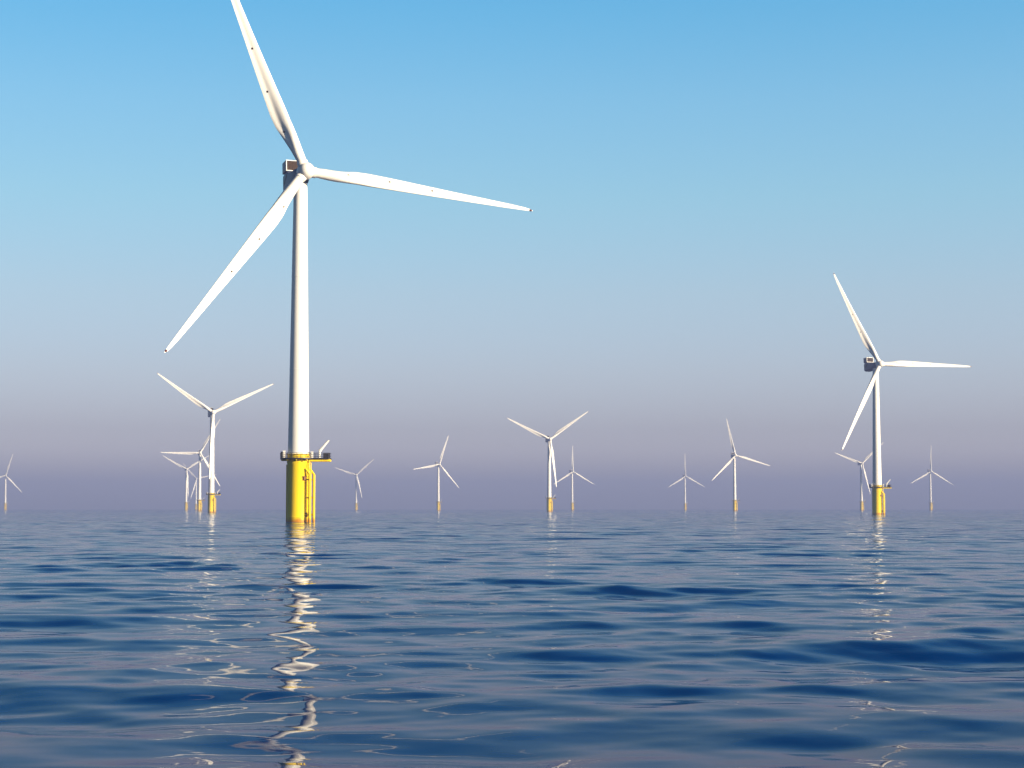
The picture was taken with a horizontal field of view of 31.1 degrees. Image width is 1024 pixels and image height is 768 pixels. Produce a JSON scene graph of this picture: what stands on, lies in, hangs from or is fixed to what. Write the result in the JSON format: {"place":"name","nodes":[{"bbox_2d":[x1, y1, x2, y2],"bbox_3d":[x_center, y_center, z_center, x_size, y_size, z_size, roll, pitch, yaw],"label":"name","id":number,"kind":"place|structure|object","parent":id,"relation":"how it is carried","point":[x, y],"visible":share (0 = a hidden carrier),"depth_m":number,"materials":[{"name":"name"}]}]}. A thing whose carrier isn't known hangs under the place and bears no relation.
{"place":"outdoors","nodes":[
{"label":"outdoors","id":0,"kind":"place"},
{"bbox_2d":[0,509,1023,767],"bbox_3d":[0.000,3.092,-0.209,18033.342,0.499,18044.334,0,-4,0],"label":"water","id":1,"kind":"structure","parent":0,"point":[520,639],"depth_m":43.47,"materials":[{"name":"blue liquid"}]},
{"bbox_2d":[0,455,19,509],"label":"wind turbine","id":2,"kind":"object","parent":1,"relation":"in","point":[5,503],"visible":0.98,"depth_m":4324.36,"materials":[{"name":"white paint"}]},
{"bbox_2d":[164,456,207,509],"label":"wind turbine","id":3,"kind":"object","parent":1,"relation":"in","point":[186,481],"visible":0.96,"depth_m":3620.16,"materials":[{"name":"white paint"}]},
{"bbox_2d":[161,420,219,510],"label":"wind turbine","id":4,"kind":"object","parent":1,"relation":"in","point":[199,499],"visible":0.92,"depth_m":2560.20,"materials":[{"name":"white paint"}]},
{"bbox_2d":[184,465,216,509],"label":"wind turbine","id":5,"kind":"object","parent":1,"relation":"in","point":[195,487],"visible":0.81,"depth_m":4778.44,"materials":[{"name":"white paint"}]},
{"bbox_2d":[157,373,272,511],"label":"wind turbine","id":6,"kind":"object","parent":1,"relation":"in","point":[211,494],"visible":0.98,"depth_m":1482.60,"materials":[{"name":"white paint"}]},
{"bbox_2d":[164,0,532,521],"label":"wind turbine","id":7,"kind":"object","parent":1,"relation":"in","point":[299,172],"visible":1,"depth_m":421.77,"materials":[{"name":"white paint"}]},
{"bbox_2d":[337,459,373,509],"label":"wind turbine","id":8,"kind":"object","parent":1,"relation":"in","point":[356,480],"visible":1,"depth_m":4234.09,"materials":[{"name":"white paint"}]},
{"bbox_2d":[416,435,458,509],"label":"wind turbine","id":9,"kind":"object","parent":1,"relation":"in","point":[438,494],"visible":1,"depth_m":3223.93,"materials":[{"name":"white paint"}]},
{"bbox_2d":[508,411,588,510],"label":"wind turbine","id":10,"kind":"object","parent":1,"relation":"in","point":[548,439],"visible":0.99,"depth_m":2055.03,"materials":[{"name":"white paint"}]},
{"bbox_2d":[554,447,592,509],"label":"wind turbine","id":11,"kind":"object","parent":1,"relation":"in","point":[571,472],"visible":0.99,"depth_m":3855.25,"materials":[{"name":"white paint"}]},
{"bbox_2d":[669,462,703,509],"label":"wind turbine","id":12,"kind":"object","parent":1,"relation":"in","point":[685,503],"visible":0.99,"depth_m":4390.99,"materials":[{"name":"white paint"}]},
{"bbox_2d":[712,421,769,510],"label":"wind turbine","id":13,"kind":"object","parent":1,"relation":"in","point":[733,455],"visible":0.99,"depth_m":2676.87,"materials":[{"name":"white paint"}]},
{"bbox_2d":[836,442,883,509],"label":"wind turbine","id":14,"kind":"object","parent":1,"relation":"in","point":[860,463],"visible":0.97,"depth_m":3149.14,"materials":[{"name":"white paint"}]},
{"bbox_2d":[833,273,971,513],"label":"wind turbine","id":15,"kind":"object","parent":1,"relation":"in","point":[875,367],"visible":0.98,"depth_m":985.44,"materials":[{"name":"white paint"}]},
{"bbox_2d":[912,452,952,509],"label":"wind turbine","id":16,"kind":"object","parent":1,"relation":"in","point":[930,494],"visible":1,"depth_m":3815.87,"materials":[{"name":"white paint"}]},
{"bbox_2d":[0,0,1023,508],"label":"sky","id":17,"kind":"structure","parent":0,"point":[696,177],"materials":[{"name":"blue"}]}
]}

